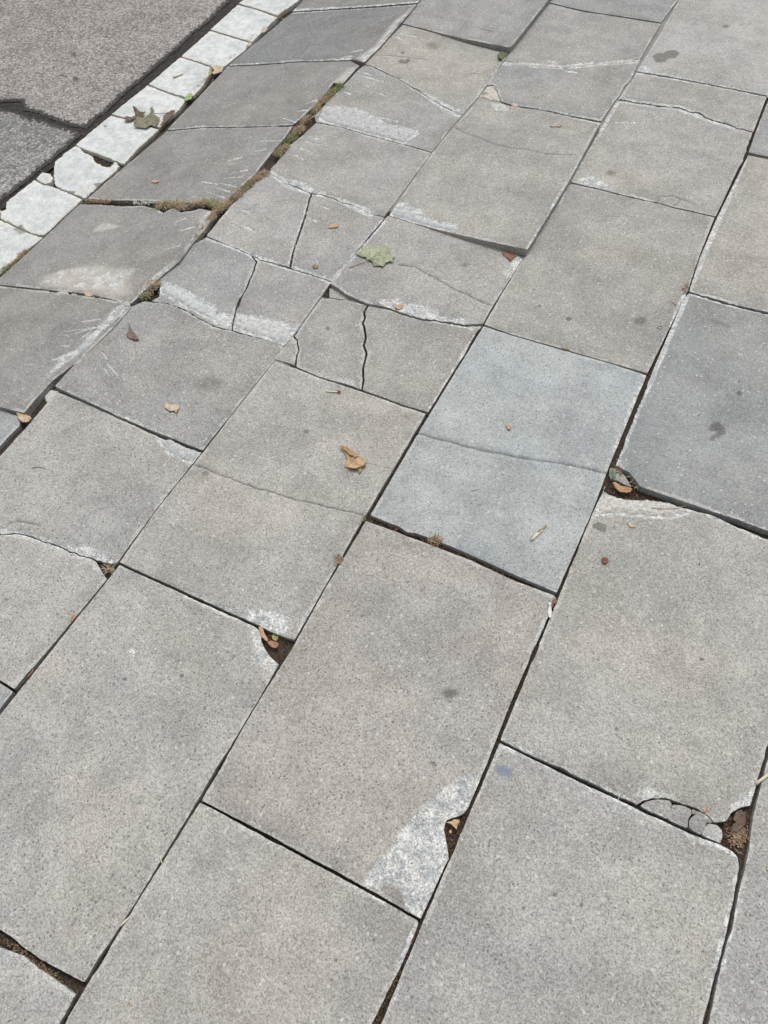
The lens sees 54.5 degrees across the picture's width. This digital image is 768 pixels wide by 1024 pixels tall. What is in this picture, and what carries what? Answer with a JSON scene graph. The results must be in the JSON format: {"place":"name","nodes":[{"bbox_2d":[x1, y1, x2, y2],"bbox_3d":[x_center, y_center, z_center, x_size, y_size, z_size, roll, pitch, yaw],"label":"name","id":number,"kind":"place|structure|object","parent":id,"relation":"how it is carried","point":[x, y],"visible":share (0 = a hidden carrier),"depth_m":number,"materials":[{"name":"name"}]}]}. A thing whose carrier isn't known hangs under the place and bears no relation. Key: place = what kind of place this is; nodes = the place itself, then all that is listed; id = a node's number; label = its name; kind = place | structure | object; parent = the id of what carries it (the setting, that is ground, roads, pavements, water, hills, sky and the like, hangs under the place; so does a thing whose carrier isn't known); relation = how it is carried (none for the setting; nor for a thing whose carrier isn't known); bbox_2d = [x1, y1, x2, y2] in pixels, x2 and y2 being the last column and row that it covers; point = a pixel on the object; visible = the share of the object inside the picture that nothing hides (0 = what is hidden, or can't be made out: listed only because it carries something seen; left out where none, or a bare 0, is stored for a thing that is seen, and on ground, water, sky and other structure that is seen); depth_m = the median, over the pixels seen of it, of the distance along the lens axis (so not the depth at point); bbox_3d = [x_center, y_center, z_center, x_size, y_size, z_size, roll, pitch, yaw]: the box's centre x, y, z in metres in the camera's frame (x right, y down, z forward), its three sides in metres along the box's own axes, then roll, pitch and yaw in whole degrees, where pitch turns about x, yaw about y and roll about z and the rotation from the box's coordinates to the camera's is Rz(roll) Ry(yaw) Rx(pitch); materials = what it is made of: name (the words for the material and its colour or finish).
{"place":"outdoors","nodes":[
{"label":"outdoors","id":0,"kind":"place"},
{"bbox_2d":[0,108,81,202],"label":"road","id":1,"kind":"structure","parent":0,"point":[30,147],"depth_m":3.17,"materials":[{"name":"asphalt"}]},
{"bbox_2d":[84,198,111,203],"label":"joint grass","id":2,"kind":"structure","parent":0,"point":[99,200],"depth_m":2.87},
{"bbox_2d":[0,0,230,128],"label":"road","id":3,"kind":"structure","parent":0,"point":[104,56],"depth_m":3.61,"materials":[{"name":"asphalt"}]},
{"bbox_2d":[0,0,242,209],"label":"road joint","id":4,"kind":"object","parent":3,"relation":"on","point":[171,59],"visible":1,"depth_m":3.37,"materials":[{"name":"asphalt"}]},
{"bbox_2d":[159,120,169,131],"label":"joint grass","id":5,"kind":"structure","parent":0,"point":[163,126],"depth_m":3.19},
{"bbox_2d":[0,0,767,1023],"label":"ground","id":6,"kind":"structure","parent":0,"point":[80,984],"depth_m":1.80,"materials":[{"name":"soil"}]},
{"bbox_2d":[0,683,14,713],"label":"flagstone","id":7,"kind":"object","parent":6,"relation":"on","point":[6,695],"visible":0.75,"depth_m":1.67,"materials":[{"name":"stone"}]},
{"bbox_2d":[0,409,21,450],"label":"flagstone","id":8,"kind":"object","parent":6,"relation":"on","point":[10,425],"visible":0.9,"depth_m":2.11,"materials":[{"name":"stone"}]},
{"bbox_2d":[0,249,29,274],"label":"joint grass","id":9,"kind":"structure","parent":6,"relation":"on","point":[19,257],"depth_m":2.75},
{"bbox_2d":[0,220,42,275],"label":"kerb stone","id":10,"kind":"object","parent":6,"relation":"on","point":[14,241],"visible":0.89,"depth_m":2.81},
{"bbox_2d":[16,413,31,422],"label":"dry leaf","id":11,"kind":"object","parent":6,"relation":"on","point":[24,418],"visible":1,"depth_m":2.11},
{"bbox_2d":[6,939,57,976],"bbox_3d":[-0.641,0.839,1.384,0.171,0.006,0.019,22,61,17],"label":"joint moss","id":12,"kind":"object","parent":6,"relation":"on","point":[22,952],"visible":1,"depth_m":1.39,"materials":[{"name":"green plant"}]},
{"bbox_2d":[0,946,78,1023],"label":"flagstone","id":13,"kind":"object","parent":6,"relation":"on","point":[31,992],"visible":0.89,"depth_m":1.35,"materials":[{"name":"stone"}]},
{"bbox_2d":[0,180,82,237],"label":"kerb stone","id":14,"kind":"object","parent":6,"relation":"on","point":[34,207],"visible":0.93,"depth_m":2.92,"materials":[{"name":"stone"}]},
{"bbox_2d":[37,173,54,186],"bbox_3d":[-1.372,-1.342,3.048,0.081,0.050,0.061,22,61,17],"label":"kerb fragment","id":15,"kind":"object","parent":6,"relation":"on","point":[47,179],"visible":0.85,"depth_m":3.02,"materials":[{"name":"stone"}]},
{"bbox_2d":[45,390,58,402],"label":"concrete fragment","id":16,"kind":"object","parent":6,"relation":"on","point":[50,394],"visible":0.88,"depth_m":2.16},
{"bbox_2d":[0,534,106,689],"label":"flagstone","id":17,"kind":"object","parent":6,"relation":"on","point":[48,591],"visible":0.98,"depth_m":1.80,"materials":[{"name":"stone"}]},
{"bbox_2d":[0,286,130,415],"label":"flagstone","id":18,"kind":"object","parent":6,"relation":"on","point":[48,340],"visible":0.97,"depth_m":2.32,"materials":[{"name":"stone"}]},
{"bbox_2d":[54,146,119,200],"bbox_3d":[-1.241,-1.378,3.062,0.288,0.051,0.278,22,61,17],"label":"kerb stone","id":19,"kind":"object","parent":6,"relation":"on","point":[77,170],"visible":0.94,"depth_m":3.03,"materials":[{"name":"stone"}]},
{"bbox_2d":[84,291,92,296],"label":"dry leaf","id":20,"kind":"object","parent":6,"relation":"on","point":[89,294],"visible":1,"depth_m":2.44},
{"bbox_2d":[0,392,200,565],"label":"flagstone","id":21,"kind":"object","parent":6,"relation":"on","point":[100,487],"visible":0.96,"depth_m":1.98,"materials":[{"name":"stone"}]},
{"bbox_2d":[0,204,215,306],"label":"flagstone","id":22,"kind":"object","parent":6,"relation":"on","point":[113,253],"visible":0.99,"depth_m":2.60,"materials":[{"name":"stone"}]},
{"bbox_2d":[100,564,115,575],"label":"joint grass","id":23,"kind":"structure","parent":6,"relation":"on","point":[110,569],"depth_m":1.83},
{"bbox_2d":[76,116,158,165],"bbox_3d":[-1.128,-1.566,3.176,0.288,0.051,0.275,22,61,17],"label":"kerb stone","id":24,"kind":"object","parent":6,"relation":"on","point":[120,141],"visible":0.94,"depth_m":3.15,"materials":[{"name":"stone"}]},
{"bbox_2d":[93,200,157,300],"bbox_3d":[-0.900,-0.907,2.575,0.179,0.098,0.688,-4,57,1],"label":"mortar grit","id":25,"kind":"object","parent":6,"relation":"on","point":[142,201],"visible":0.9,"depth_m":2.77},
{"bbox_2d":[0,565,279,981],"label":"flagstone","id":26,"kind":"object","parent":6,"relation":"on","point":[125,714],"visible":0.97,"depth_m":1.58,"materials":[{"name":"stone"}]},
{"bbox_2d":[133,278,163,299],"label":"joint grass","id":27,"kind":"structure","parent":6,"relation":"on","point":[156,284],"depth_m":2.38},
{"bbox_2d":[112,85,186,129],"bbox_3d":[-1.014,-1.776,3.304,0.273,0.051,0.262,22,61,17],"label":"kerb stone","id":28,"kind":"object","parent":6,"relation":"on","point":[147,98],"visible":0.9,"depth_m":3.29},
{"bbox_2d":[124,106,144,120],"bbox_3d":[-1.083,-1.719,3.230,0.075,0.020,0.096,22,61,17],"label":"withered leaf","id":29,"kind":"object","parent":28,"relation":"on","point":[138,113],"visible":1,"depth_m":3.24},
{"bbox_2d":[133,107,159,127],"bbox_3d":[-1.009,-1.694,3.211,0.112,0.015,0.152,22,61,17],"label":"maple leaf","id":30,"kind":"object","parent":28,"relation":"on","point":[151,118],"visible":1,"depth_m":3.21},
{"bbox_2d":[161,110,174,124],"bbox_3d":[-0.939,-1.693,3.205,0.040,0.009,0.126,16,60,14],"label":"withered leaf","id":31,"kind":"object","parent":28,"relation":"on","point":[168,115],"visible":1,"depth_m":3.21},
{"bbox_2d":[55,302,283,452],"bbox_3d":[-0.626,-0.412,2.203,0.529,0.067,0.433,22,61,17],"label":"flagstone","id":32,"kind":"object","parent":6,"relation":"on","point":[204,376],"visible":0.98,"depth_m":2.17,"materials":[{"name":"stone"}]},
{"bbox_2d":[127,323,138,339],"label":"dry leaf","id":33,"kind":"object","parent":32,"relation":"on","point":[131,334],"visible":1,"depth_m":2.25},
{"bbox_2d":[165,403,178,412],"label":"dry leaf","id":34,"kind":"object","parent":32,"relation":"on","point":[173,407],"visible":1,"depth_m":2.09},
{"bbox_2d":[149,57,211,100],"bbox_3d":[-0.906,-1.970,3.422,0.258,0.051,0.281,22,61,17],"label":"kerb stone","id":35,"kind":"object","parent":6,"relation":"on","point":[194,75],"visible":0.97,"depth_m":3.39,"materials":[{"name":"stone"}]},
{"bbox_2d":[153,196,221,211],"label":"joint grass","id":36,"kind":"structure","parent":6,"relation":"on","point":[178,205],"depth_m":2.66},
{"bbox_2d":[184,93,192,100],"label":"dry leaf","id":37,"kind":"object","parent":6,"relation":"on","point":[188,96],"visible":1,"depth_m":3.30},
{"bbox_2d":[88,127,292,207],"bbox_3d":[-0.736,-1.334,2.901,0.679,0.194,0.542,22,61,17],"label":"flagstone","id":38,"kind":"object","parent":6,"relation":"on","point":[189,165],"visible":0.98,"depth_m":2.86,"materials":[{"name":"stone"}]},
{"bbox_2d":[85,3,299,165],"bbox_3d":[-0.951,-1.842,3.329,0.319,0.012,1.984,22,61,17],"label":"debris","id":39,"kind":"object","parent":6,"relation":"on","point":[197,94],"visible":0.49,"depth_m":3.36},
{"bbox_2d":[192,215,214,241],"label":"joint grass","id":40,"kind":"structure","parent":6,"relation":"on","point":[198,238],"depth_m":2.53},
{"bbox_2d":[152,238,255,330],"bbox_3d":[-0.539,-0.728,2.407,0.344,0.054,0.346,22,61,17],"label":"flagstone piece","id":41,"kind":"object","parent":6,"relation":"on","point":[206,280],"visible":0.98,"depth_m":2.38,"materials":[{"name":"stone"}]},
{"bbox_2d":[192,73,218,89],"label":"joint grass","id":42,"kind":"structure","parent":6,"relation":"on","point":[213,75],"depth_m":3.38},
{"bbox_2d":[182,31,251,70],"bbox_3d":[-0.790,-2.174,3.546,0.270,0.051,0.277,22,61,17],"label":"kerb stone","id":43,"kind":"object","parent":6,"relation":"on","point":[209,48],"visible":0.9,"depth_m":3.52,"materials":[{"name":"stone"}]},
{"bbox_2d":[212,65,222,73],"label":"dry leaf","id":44,"kind":"object","parent":6,"relation":"on","point":[217,69],"visible":1,"depth_m":3.41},
{"bbox_2d":[206,166,271,220],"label":"joint grass","id":45,"kind":"structure","parent":6,"relation":"on","point":[242,190],"depth_m":2.62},
{"bbox_2d":[66,803,417,1023],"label":"flagstone","id":46,"kind":"object","parent":6,"relation":"on","point":[318,945],"visible":1,"depth_m":1.38,"materials":[{"name":"stone"}]},
{"bbox_2d":[211,5,277,45],"bbox_3d":[-0.680,-2.384,3.674,0.276,0.051,0.294,22,61,17],"label":"kerb stone","id":47,"kind":"object","parent":6,"relation":"on","point":[242,23],"visible":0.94,"depth_m":3.65,"materials":[{"name":"stone"}]},
{"bbox_2d":[207,173,310,268],"bbox_3d":[-0.369,-0.998,2.572,0.355,0.051,0.422,22,61,17],"label":"flagstone piece","id":48,"kind":"object","parent":6,"relation":"on","point":[263,219],"visible":0.98,"depth_m":2.54,"materials":[{"name":"stone"}]},
{"bbox_2d":[258,626,267,640],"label":"dry leaf","id":49,"kind":"object","parent":6,"relation":"on","point":[263,635],"visible":1,"depth_m":1.72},
{"bbox_2d":[168,61,359,130],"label":"flagstone","id":50,"kind":"object","parent":6,"relation":"on","point":[285,95],"visible":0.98,"depth_m":3.12,"materials":[{"name":"stone"}]},
{"bbox_2d":[239,0,302,18],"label":"kerb stone","id":51,"kind":"object","parent":6,"relation":"on","point":[273,7],"visible":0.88,"depth_m":3.74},
{"bbox_2d":[120,362,425,641],"bbox_3d":[-0.266,-0.060,1.961,0.505,0.051,0.740,22,61,17],"label":"flagstone","id":52,"kind":"object","parent":6,"relation":"on","point":[259,518],"visible":0.99,"depth_m":1.91,"materials":[{"name":"stone"}]},
{"bbox_2d":[332,552,349,566],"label":"joint grass","id":53,"kind":"structure","parent":52,"relation":"on","point":[339,560],"depth_m":1.80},
{"bbox_2d":[340,445,391,472],"bbox_3d":[-0.057,-0.131,1.952,0.162,0.019,0.063,22,61,17],"label":"curled leaf","id":54,"kind":"object","parent":52,"relation":"on","point":[355,461],"visible":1,"depth_m":1.96,"materials":[{"name":"plant"}]},
{"bbox_2d":[268,640,277,647],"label":"dry leaf","id":55,"kind":"object","parent":6,"relation":"on","point":[272,644],"visible":1,"depth_m":1.70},
{"bbox_2d":[233,257,330,345],"bbox_3d":[-0.362,-0.651,2.345,0.310,0.055,0.318,22,61,17],"label":"flagstone piece","id":56,"kind":"object","parent":6,"relation":"on","point":[277,304],"visible":0.93,"depth_m":2.32,"materials":[{"name":"stone"}]},
{"bbox_2d":[276,337,298,367],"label":"flagstone piece","id":57,"kind":"object","parent":6,"relation":"on","point":[288,353],"visible":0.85,"depth_m":2.19,"materials":[{"name":"stone"}]},
{"bbox_2d":[271,81,345,157],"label":"joint grass","id":58,"kind":"structure","parent":6,"relation":"on","point":[298,130],"depth_m":2.86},
{"bbox_2d":[229,5,417,66],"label":"flagstone","id":59,"kind":"object","parent":6,"relation":"on","point":[360,37],"visible":0.96,"depth_m":3.34,"materials":[{"name":"stone"}]},
{"bbox_2d":[295,299,366,391],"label":"flagstone piece","id":60,"kind":"object","parent":6,"relation":"on","point":[332,330],"visible":0.92,"depth_m":2.21,"materials":[{"name":"stone"}]},
{"bbox_2d":[291,194,383,281],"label":"flagstone piece","id":61,"kind":"object","parent":6,"relation":"on","point":[326,249],"visible":0.96,"depth_m":2.48,"materials":[{"name":"stone"}]},
{"bbox_2d":[328,223,337,227],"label":"dry leaf","id":62,"kind":"object","parent":61,"relation":"on","point":[334,225],"visible":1,"depth_m":2.50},
{"bbox_2d":[329,288,358,302],"bbox_3d":[-0.116,-0.661,2.333,0.136,0.030,0.043,22,61,17],"label":"concrete fragment","id":63,"kind":"object","parent":6,"relation":"on","point":[335,294],"visible":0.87,"depth_m":2.33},
{"bbox_2d":[269,123,430,218],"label":"flagstone","id":64,"kind":"object","parent":6,"relation":"on","point":[375,176],"visible":0.97,"depth_m":2.68,"materials":[{"name":"stone"}]},
{"bbox_2d":[293,0,420,12],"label":"flagstone","id":65,"kind":"object","parent":6,"relation":"on","point":[313,5],"visible":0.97,"depth_m":3.54,"materials":[{"name":"stone"}]},
{"bbox_2d":[202,521,555,918],"bbox_3d":[0.015,0.402,1.645,0.502,0.051,0.746,22,61,17],"label":"flagstone","id":66,"kind":"object","parent":6,"relation":"on","point":[375,754],"visible":0.98,"depth_m":1.60,"materials":[{"name":"stone"}]},
{"bbox_2d":[548,602,551,617],"bbox_3d":[0.379,0.224,1.702,0.009,0.005,0.040,6,58,7],"label":"winged seed","id":67,"kind":"object","parent":66,"relation":"on","point":[549,611],"visible":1,"depth_m":1.70,"materials":[{"name":"white plant"}]},
{"bbox_2d":[315,65,461,152],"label":"flagstone","id":68,"kind":"object","parent":6,"relation":"on","point":[370,101],"visible":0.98,"depth_m":2.86,"materials":[{"name":"stone"}]},
{"bbox_2d":[363,306,481,414],"bbox_3d":[0.053,-0.460,2.198,0.349,0.050,0.371,22,61,17],"label":"flagstone piece","id":69,"kind":"object","parent":6,"relation":"on","point":[412,363],"visible":0.93,"depth_m":2.16,"materials":[{"name":"stone"}]},
{"bbox_2d":[101,481,750,856],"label":"soil crumbs","id":70,"kind":"object","parent":6,"relation":"on","point":[463,817],"visible":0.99,"depth_m":1.48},
{"bbox_2d":[732,810,745,831],"bbox_3d":[0.690,0.601,1.448,0.022,0.008,0.044,22,61,17],"label":"dry leaf","id":71,"kind":"object","parent":70,"relation":"on","point":[739,819],"visible":1,"depth_m":1.45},
{"bbox_2d":[330,216,522,326],"bbox_3d":[0.133,-0.743,2.371,0.508,0.061,0.409,22,61,17],"label":"flagstone","id":72,"kind":"object","parent":6,"relation":"on","point":[428,274],"visible":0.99,"depth_m":2.34,"materials":[{"name":"stone"}]},
{"bbox_2d":[349,245,394,267],"bbox_3d":[-0.036,-0.823,2.392,0.147,0.009,0.111,0,57,4],"label":"maple leaf","id":73,"kind":"object","parent":72,"relation":"on","point":[378,256],"visible":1,"depth_m":2.40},
{"bbox_2d":[502,251,516,259],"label":"dry leaf","id":74,"kind":"object","parent":72,"relation":"on","point":[508,255],"visible":1,"depth_m":2.38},
{"bbox_2d":[365,25,507,114],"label":"flagstone","id":75,"kind":"object","parent":6,"relation":"on","point":[438,68],"visible":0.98,"depth_m":3.03,"materials":[{"name":"stone"}]},
{"bbox_2d":[497,51,507,58],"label":"dry leaf","id":76,"kind":"object","parent":75,"relation":"on","point":[501,54],"visible":1,"depth_m":3.04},
{"bbox_2d":[446,819,459,828],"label":"dry leaf","id":77,"kind":"object","parent":6,"relation":"on","point":[454,823],"visible":1,"depth_m":1.47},
{"bbox_2d":[403,0,550,53],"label":"flagstone","id":78,"kind":"object","parent":6,"relation":"on","point":[508,23],"visible":0.94,"depth_m":3.19,"materials":[{"name":"stone"}]},
{"bbox_2d":[480,86,499,100],"bbox_3d":[0.428,-1.627,2.913,0.088,0.020,0.102,22,61,17],"label":"mortar lump","id":79,"kind":"object","parent":6,"relation":"on","point":[492,94],"visible":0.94,"depth_m":2.90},
{"bbox_2d":[389,99,599,256],"bbox_3d":[0.405,-1.202,2.640,0.517,0.078,0.806,22,61,17],"label":"flagstone","id":80,"kind":"object","parent":6,"relation":"on","point":[496,175],"visible":0.99,"depth_m":2.59,"materials":[{"name":"stone"}]},
{"bbox_2d":[371,327,645,594],"bbox_3d":[0.350,-0.171,1.993,0.498,0.051,0.743,22,61,17],"label":"flagstone","id":81,"kind":"object","parent":6,"relation":"on","point":[546,458],"visible":0.98,"depth_m":1.95,"materials":[{"name":"stone"}]},
{"bbox_2d":[427,532,444,546],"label":"joint grass","id":82,"kind":"structure","parent":81,"relation":"on","point":[430,540],"depth_m":1.82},
{"bbox_2d":[530,524,546,540],"bbox_3d":[0.377,0.050,1.816,0.058,0.004,0.009,-39,63,-20],"label":"wood splinter","id":83,"kind":"object","parent":81,"relation":"on","point":[534,536],"visible":1,"depth_m":1.81,"materials":[{"name":"wood"}]},
{"bbox_2d":[381,743,738,1023],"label":"flagstone","id":84,"kind":"object","parent":6,"relation":"on","point":[610,914],"visible":1,"depth_m":1.37,"materials":[{"name":"stone"}]},
{"bbox_2d":[487,59,639,121],"bbox_3d":[0.694,-1.693,2.951,0.507,0.052,0.496,22,61,17],"label":"flagstone piece","id":85,"kind":"object","parent":6,"relation":"on","point":[590,92],"visible":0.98,"depth_m":2.90,"materials":[{"name":"stone"}]},
{"bbox_2d":[505,4,659,67],"bbox_3d":[0.824,-1.926,3.093,0.504,0.051,0.512,22,61,17],"label":"flagstone piece","id":86,"kind":"object","parent":6,"relation":"on","point":[558,36],"visible":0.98,"depth_m":3.08,"materials":[{"name":"stone"}]},
{"bbox_2d":[484,184,713,375],"bbox_3d":[0.691,-0.742,2.339,0.504,0.051,0.762,22,61,17],"label":"flagstone","id":87,"kind":"object","parent":6,"relation":"on","point":[608,275],"visible":1,"depth_m":2.30,"materials":[{"name":"stone"}]},
{"bbox_2d":[550,0,677,22],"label":"flagstone","id":88,"kind":"object","parent":6,"relation":"on","point":[655,11],"visible":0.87,"depth_m":3.21,"materials":[{"name":"stone"}]},
{"bbox_2d":[608,468,630,487],"bbox_3d":[0.604,-0.083,1.913,0.065,0.030,0.040,22,61,17],"label":"concrete fragment","id":89,"kind":"object","parent":6,"relation":"on","point":[621,479],"visible":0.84,"depth_m":1.90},
{"bbox_2d":[613,482,631,492],"bbox_3d":[0.598,-0.060,1.878,0.050,0.008,0.022,22,61,17],"label":"dry leaf","id":90,"kind":"object","parent":6,"relation":"on","point":[620,488],"visible":1,"depth_m":1.88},
{"bbox_2d":[615,467,638,490],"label":"joint grass","id":91,"kind":"structure","parent":6,"relation":"on","point":[619,471],"depth_m":1.89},
{"bbox_2d":[500,487,767,823],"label":"flagstone","id":92,"kind":"object","parent":6,"relation":"on","point":[641,674],"visible":1,"depth_m":1.62,"materials":[{"name":"stone"}]},
{"bbox_2d":[602,557,608,563],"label":"dry leaf","id":93,"kind":"object","parent":92,"relation":"on","point":[605,560],"visible":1,"depth_m":1.77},
{"bbox_2d":[639,799,671,819],"bbox_3d":[0.539,0.584,1.483,0.054,0.030,0.036,22,61,17],"label":"concrete fragment","id":94,"kind":"object","parent":6,"relation":"on","point":[660,808],"visible":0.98,"depth_m":1.47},
{"bbox_2d":[571,101,751,219],"bbox_3d":[0.993,-1.257,2.652,0.511,0.051,0.584,22,61,17],"label":"flagstone piece","id":95,"kind":"object","parent":6,"relation":"on","point":[665,156],"visible":0.98,"depth_m":2.61,"materials":[{"name":"stone"}]},
{"bbox_2d":[666,805,691,828],"bbox_3d":[0.580,0.599,1.471,0.039,0.030,0.038,22,61,17],"label":"concrete fragment","id":96,"kind":"object","parent":6,"relation":"on","point":[679,815],"visible":0.94,"depth_m":1.46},
{"bbox_2d":[615,293,767,535],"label":"flagstone","id":97,"kind":"object","parent":6,"relation":"on","point":[696,439],"visible":1,"depth_m":1.97,"materials":[{"name":"stone"}]},
{"bbox_2d":[618,73,765,135],"bbox_3d":[1.155,-1.534,2.820,0.505,0.051,0.254,22,61,17],"label":"flagstone piece","id":98,"kind":"object","parent":6,"relation":"on","point":[739,110],"visible":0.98,"depth_m":2.80,"materials":[{"name":"stone"}]},
{"bbox_2d":[687,815,706,835],"bbox_3d":[0.610,0.613,1.460,0.031,0.030,0.033,22,61,17],"label":"concrete fragment","id":99,"kind":"object","parent":6,"relation":"on","point":[696,824],"visible":0.97,"depth_m":1.45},
{"bbox_2d":[691,809,711,823],"bbox_3d":[0.622,0.601,1.467,0.040,0.030,0.012,22,61,17],"label":"concrete fragment","id":100,"kind":"object","parent":6,"relation":"on","point":[706,818],"visible":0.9,"depth_m":1.46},
{"bbox_2d":[637,0,767,99],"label":"flagstone","id":101,"kind":"object","parent":6,"relation":"on","point":[721,43],"visible":0.98,"depth_m":3.00,"materials":[{"name":"stone"}]},
{"bbox_2d":[700,824,721,843],"bbox_3d":[0.636,0.625,1.451,0.035,0.030,0.030,22,61,17],"label":"concrete fragment","id":102,"kind":"object","parent":6,"relation":"on","point":[712,832],"visible":0.94,"depth_m":1.44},
{"bbox_2d":[688,155,767,314],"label":"flagstone","id":103,"kind":"object","parent":6,"relation":"on","point":[732,268],"visible":0.98,"depth_m":2.33,"materials":[{"name":"stone"}]},
{"bbox_2d":[706,755,767,1023],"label":"flagstone","id":104,"kind":"object","parent":6,"relation":"on","point":[740,993],"visible":0.93,"depth_m":1.34,"materials":[{"name":"stone"}]},
{"bbox_2d":[755,773,767,784],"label":"straw","id":105,"kind":"object","parent":104,"relation":"on","point":[760,780],"visible":1,"depth_m":1.48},
{"bbox_2d":[725,824,749,853],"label":"joint grass","id":106,"kind":"structure","parent":6,"relation":"on","point":[735,837],"depth_m":1.44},
{"bbox_2d":[748,102,767,158],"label":"flagstone","id":107,"kind":"object","parent":6,"relation":"on","point":[759,147],"visible":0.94,"depth_m":2.64,"materials":[{"name":"stone"}]},
{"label":"pavement","id":108,"kind":"structure","parent":0,"visible":0},
{"bbox_2d":[34,182,758,1016],"bbox_3d":[0.419,0.042,1.821,2.697,0.002,1.887,-25,59,-12],"label":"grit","id":109,"kind":"object","parent":108,"relation":"on","point":[692,598],"visible":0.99,"depth_m":1.58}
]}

